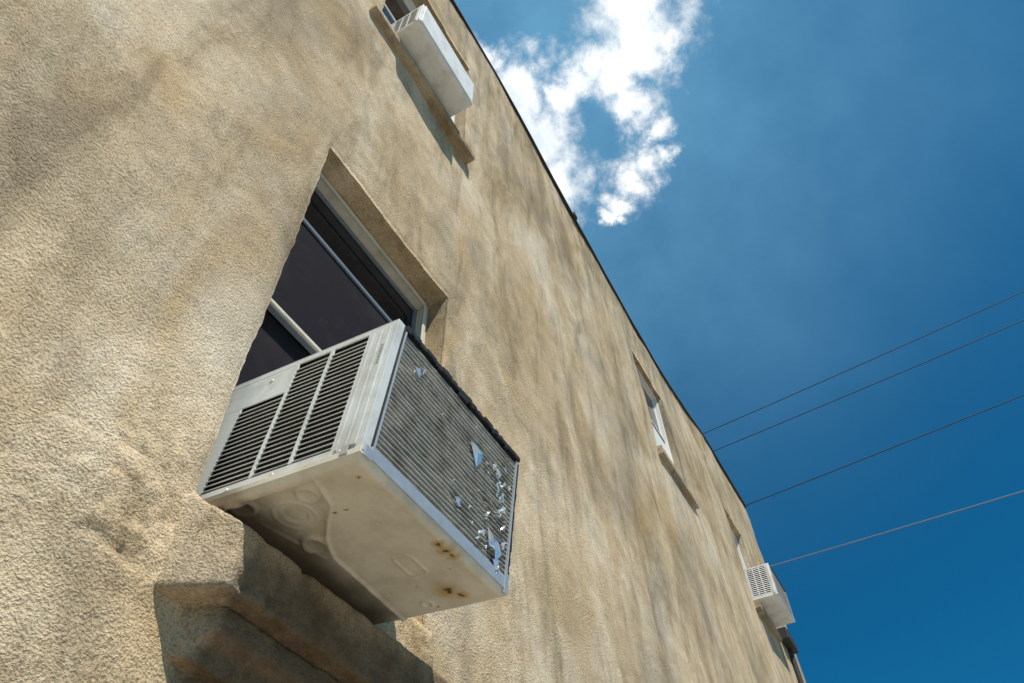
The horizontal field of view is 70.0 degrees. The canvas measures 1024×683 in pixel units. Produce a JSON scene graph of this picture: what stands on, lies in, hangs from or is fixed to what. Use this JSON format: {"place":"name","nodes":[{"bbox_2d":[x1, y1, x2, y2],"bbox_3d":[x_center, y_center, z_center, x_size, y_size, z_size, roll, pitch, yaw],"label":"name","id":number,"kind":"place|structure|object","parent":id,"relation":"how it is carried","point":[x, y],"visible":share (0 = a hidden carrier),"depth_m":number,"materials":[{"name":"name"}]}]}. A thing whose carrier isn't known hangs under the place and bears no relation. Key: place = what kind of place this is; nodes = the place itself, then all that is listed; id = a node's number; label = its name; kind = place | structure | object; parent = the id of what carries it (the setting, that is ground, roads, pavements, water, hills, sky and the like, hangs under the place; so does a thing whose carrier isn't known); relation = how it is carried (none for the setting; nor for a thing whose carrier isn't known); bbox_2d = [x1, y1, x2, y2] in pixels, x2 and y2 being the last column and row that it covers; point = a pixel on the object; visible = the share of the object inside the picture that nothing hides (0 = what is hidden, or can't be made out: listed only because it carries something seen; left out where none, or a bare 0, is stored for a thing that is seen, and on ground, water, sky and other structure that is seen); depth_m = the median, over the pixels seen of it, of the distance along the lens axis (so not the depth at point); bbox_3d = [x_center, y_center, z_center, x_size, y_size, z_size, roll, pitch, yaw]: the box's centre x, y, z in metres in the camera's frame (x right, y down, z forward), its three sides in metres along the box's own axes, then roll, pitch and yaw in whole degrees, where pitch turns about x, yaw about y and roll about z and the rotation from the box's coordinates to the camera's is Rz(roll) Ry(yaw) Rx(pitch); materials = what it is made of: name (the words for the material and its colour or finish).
{"place":"outdoors","nodes":[
{"label":"outdoors","id":0,"kind":"place"},
{"bbox_2d":[652,425,667,454],"bbox_3d":[1.519,1.120,7.575,0.006,0.714,0.764,-25,-55,17],"label":"window blind panel","id":1,"kind":"object","parent":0,"point":[659,441],"visible":0.24,"depth_m":7.85,"materials":[{"name":"white plastic"}]},
{"bbox_2d":[454,0,1023,682],"label":"sky","id":2,"kind":"structure","parent":0,"point":[780,198],"materials":[{"name":"blue"}]},
{"label":"ground","id":3,"kind":"structure","parent":0,"visible":0},
{"bbox_2d":[0,0,805,682],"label":"front wall","id":4,"kind":"structure","parent":3,"relation":"on","point":[164,164],"depth_m":2.48,"materials":[{"name":"paint"}]},
{"bbox_2d":[165,606,338,682],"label":"sill moulding","id":5,"kind":"object","parent":4,"relation":"attached to","point":[223,644],"visible":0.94,"depth_m":1.45,"materials":[{"name":"paint"}]},
{"bbox_2d":[266,309,310,354],"bbox_3d":[-1.163,0.397,2.756,1.105,2.342,1.493,-25,-55,17],"label":"room interior","id":6,"kind":"object","parent":4,"relation":"attached to","point":[285,329],"depth_m":3.78,"materials":[{"name":"black"}]},
{"bbox_2d":[154,492,449,682],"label":"window sill","id":7,"kind":"structure","parent":4,"relation":"attached to","point":[216,557],"depth_m":1.55,"materials":[{"name":"beige concrete"}]},
{"bbox_2d":[196,319,519,623],"bbox_3d":[-0.410,0.386,1.889,0.642,0.444,0.598,-20,-53,22],"label":"window air conditioner","id":8,"kind":"object","parent":4,"relation":"attached to","point":[372,474],"depth_m":1.71,"materials":[{"name":"white metal"}]},
{"bbox_2d":[235,311,309,385],"bbox_3d":[-0.641,0.300,2.407,0.004,0.552,0.813,-25,-55,17],"label":"filler pane","id":9,"kind":"object","parent":8,"relation":"attached to","point":[275,345],"depth_m":2.37,"materials":[{"name":"black glass"}]},
{"bbox_2d":[270,298,321,351],"bbox_3d":[-0.614,0.113,2.611,0.011,0.016,0.813,-25,-55,17],"label":"sash rail","id":10,"kind":"object","parent":8,"relation":"attached to","point":[293,324],"depth_m":2.47,"materials":[{"name":"paint"}]},
{"bbox_2d":[267,218,391,354],"bbox_3d":[-0.638,-0.059,2.842,0.024,0.588,0.841,-25,-55,17],"label":"sash","id":11,"kind":"object","parent":8,"relation":"attached to","point":[275,313],"visible":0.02,"depth_m":2.90,"materials":[{"name":"white wood"}]},
{"bbox_2d":[377,617,432,666],"bbox_3d":[-0.359,0.858,2.078,0.134,0.240,0.301,-25,-55,17],"label":"mortar infill","id":12,"kind":"object","parent":8,"relation":"attached to","point":[413,635],"visible":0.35,"depth_m":2.10,"materials":[{"name":"paint"}]},
{"bbox_2d":[316,177,427,344],"bbox_3d":[-0.641,0.123,2.622,0.090,1.862,0.913,-25,-55,17],"label":"window frame","id":13,"kind":"object","parent":4,"relation":"attached to","point":[329,195],"visible":0.11,"depth_m":3.34,"materials":[{"name":"grey metal"}]},
{"bbox_2d":[271,222,388,349],"bbox_3d":[-0.639,-0.062,2.845,0.004,0.556,0.801,-25,-55,17],"label":"glass","id":14,"kind":"object","parent":13,"relation":"attached to","point":[321,299],"visible":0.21,"depth_m":2.77,"materials":[{"name":"black glass"}]},
{"bbox_2d":[304,191,412,326],"bbox_3d":[-0.674,-0.320,3.190,0.006,0.308,0.801,-25,-55,17],"label":"glass","id":15,"kind":"object","parent":13,"relation":"attached to","point":[336,237],"visible":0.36,"depth_m":3.21,"materials":[{"name":"black glass"}]},
{"bbox_2d":[314,187,416,330],"bbox_3d":[-0.674,-0.321,3.191,0.025,0.346,0.841,-25,-55,17],"label":"sash","id":16,"kind":"object","parent":13,"relation":"attached to","point":[364,249],"visible":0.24,"depth_m":3.34,"materials":[{"name":"grey wood"}]},
{"bbox_2d":[320,172,426,343],"bbox_3d":[-0.595,0.109,2.605,0.009,1.830,0.850,-25,-55,17],"label":"brick mould","id":17,"kind":"object","parent":4,"relation":"attached to","point":[351,212],"visible":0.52,"depth_m":3.33,"materials":[{"name":"paint"}]},
{"bbox_2d":[369,3,474,165],"bbox_3d":[-0.606,-1.601,4.699,0.183,0.122,1.128,-25,-55,17],"label":"window sill","id":18,"kind":"structure","parent":4,"relation":"attached to","point":[464,151],"depth_m":4.64,"materials":[{"name":"beige concrete"}]},
{"bbox_2d":[405,0,454,121],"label":"window frame","id":19,"kind":"object","parent":4,"relation":"attached to","point":[411,5],"depth_m":6.04,"materials":[{"name":"white"}]},
{"bbox_2d":[382,6,394,23],"bbox_3d":[-0.719,-2.003,5.332,0.004,0.520,0.912,-25,-55,17],"label":"glass","id":20,"kind":"object","parent":19,"relation":"attached to","point":[387,14],"depth_m":5.28,"materials":[{"name":"glass"}]},
{"bbox_2d":[384,4,395,21],"bbox_3d":[-0.718,-2.001,5.329,0.024,0.552,0.952,-25,-55,17],"label":"sash","id":21,"kind":"object","parent":19,"relation":"attached to","point":[386,7],"depth_m":5.34,"materials":[{"name":"white paint"}]},
{"bbox_2d":[385,0,409,20],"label":"glass","id":22,"kind":"object","parent":19,"relation":"attached to","point":[398,9],"depth_m":5.71,"materials":[{"name":"black glass"}]},
{"bbox_2d":[391,4,473,116],"bbox_3d":[-0.596,-1.802,4.856,0.422,0.361,0.629,-24,-54,18],"label":"window air conditioner","id":23,"kind":"object","parent":4,"relation":"attached to","point":[420,34],"depth_m":4.70,"materials":[{"name":"white metal"}]},
{"bbox_2d":[636,367,673,463],"bbox_3d":[1.491,0.890,7.879,0.090,1.556,0.884,-25,-55,17],"label":"window frame","id":24,"kind":"object","parent":4,"relation":"attached to","point":[655,403],"visible":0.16,"depth_m":8.46,"materials":[{"name":"white plastic"}]},
{"bbox_2d":[641,385,658,430],"bbox_3d":[1.468,0.656,8.184,0.006,0.674,0.772,-25,-55,17],"label":"glass","id":25,"kind":"object","parent":24,"relation":"attached to","point":[651,410],"visible":0.21,"depth_m":8.39,"materials":[{"name":"grey glass"}]},
{"bbox_2d":[640,381,660,433],"bbox_3d":[1.469,0.655,8.185,0.025,0.712,0.812,-25,-55,17],"label":"sash","id":26,"kind":"object","parent":24,"relation":"attached to","point":[653,407],"visible":0.14,"depth_m":8.51,"materials":[{"name":"white paint"}]},
{"bbox_2d":[651,420,669,457],"bbox_3d":[1.512,1.087,7.622,0.024,0.768,0.812,-25,-55,17],"label":"sash","id":27,"kind":"object","parent":24,"relation":"attached to","point":[661,437],"visible":0.2,"depth_m":8.02,"materials":[{"name":"white paint"}]},
{"bbox_2d":[656,445,699,509],"bbox_3d":[1.591,1.366,7.211,0.173,0.132,0.974,-25,-55,17],"label":"window sill","id":28,"kind":"structure","parent":4,"relation":"attached to","point":[675,473],"depth_m":7.12,"materials":[{"name":"beige concrete"}]},
{"bbox_2d":[731,530,745,569],"bbox_3d":[2.878,2.899,9.314,0.090,1.460,0.800,-25,-55,17],"label":"window frame","id":29,"kind":"object","parent":4,"relation":"attached to","point":[739,552],"visible":0.12,"depth_m":9.88,"materials":[{"name":"white plastic"}]},
{"bbox_2d":[753,600,781,642],"bbox_3d":[2.991,3.339,8.685,0.174,0.122,0.894,-25,-55,17],"label":"window sill","id":30,"kind":"structure","parent":4,"relation":"attached to","point":[765,618],"depth_m":8.57,"materials":[{"name":"beige concrete"}]},
{"bbox_2d":[744,563,795,626],"bbox_3d":[3.053,3.125,8.892,0.481,0.431,0.729,-24,-54,18],"label":"window air conditioner","id":31,"kind":"object","parent":4,"relation":"attached to","point":[767,590],"depth_m":8.69,"materials":[{"name":"white metal"}]},
{"bbox_2d":[777,626,798,653],"bbox_3d":[3.475,3.776,9.213,0.120,0.156,0.444,-25,-55,17],"label":"pipe hopper","id":32,"kind":"object","parent":4,"relation":"attached to","point":[788,641],"visible":0.74,"depth_m":9.11,"materials":[{"name":"grey metal"}]},
{"bbox_2d":[788,649,803,682],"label":"downpipe","id":33,"kind":"object","parent":4,"relation":"attached to","point":[795,666],"depth_m":9.02,"materials":[{"name":"grey metal"}]},
{"bbox_3d":[27.553,-3.195,8.508,0.339,18.831,0.539,-25,-55,17],"label":"utility pole","id":34,"kind":"object","parent":3,"relation":"on","visible":0},
{"bbox_2d":[703,291,1023,566],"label":"power lines","id":35,"kind":"object","parent":34,"relation":"attached to","point":[886,449],"visible":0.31,"depth_m":18.34,"materials":[{"name":"black metal"}]},
{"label":"end walls and roof","id":36,"kind":"object","parent":3,"relation":"on","visible":0},
{"bbox_2d":[450,0,746,507],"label":"roof flashing","id":37,"kind":"object","parent":36,"relation":"attached to","point":[573,215],"visible":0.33,"depth_m":8.23,"materials":[{"name":"black metal"}]}
]}

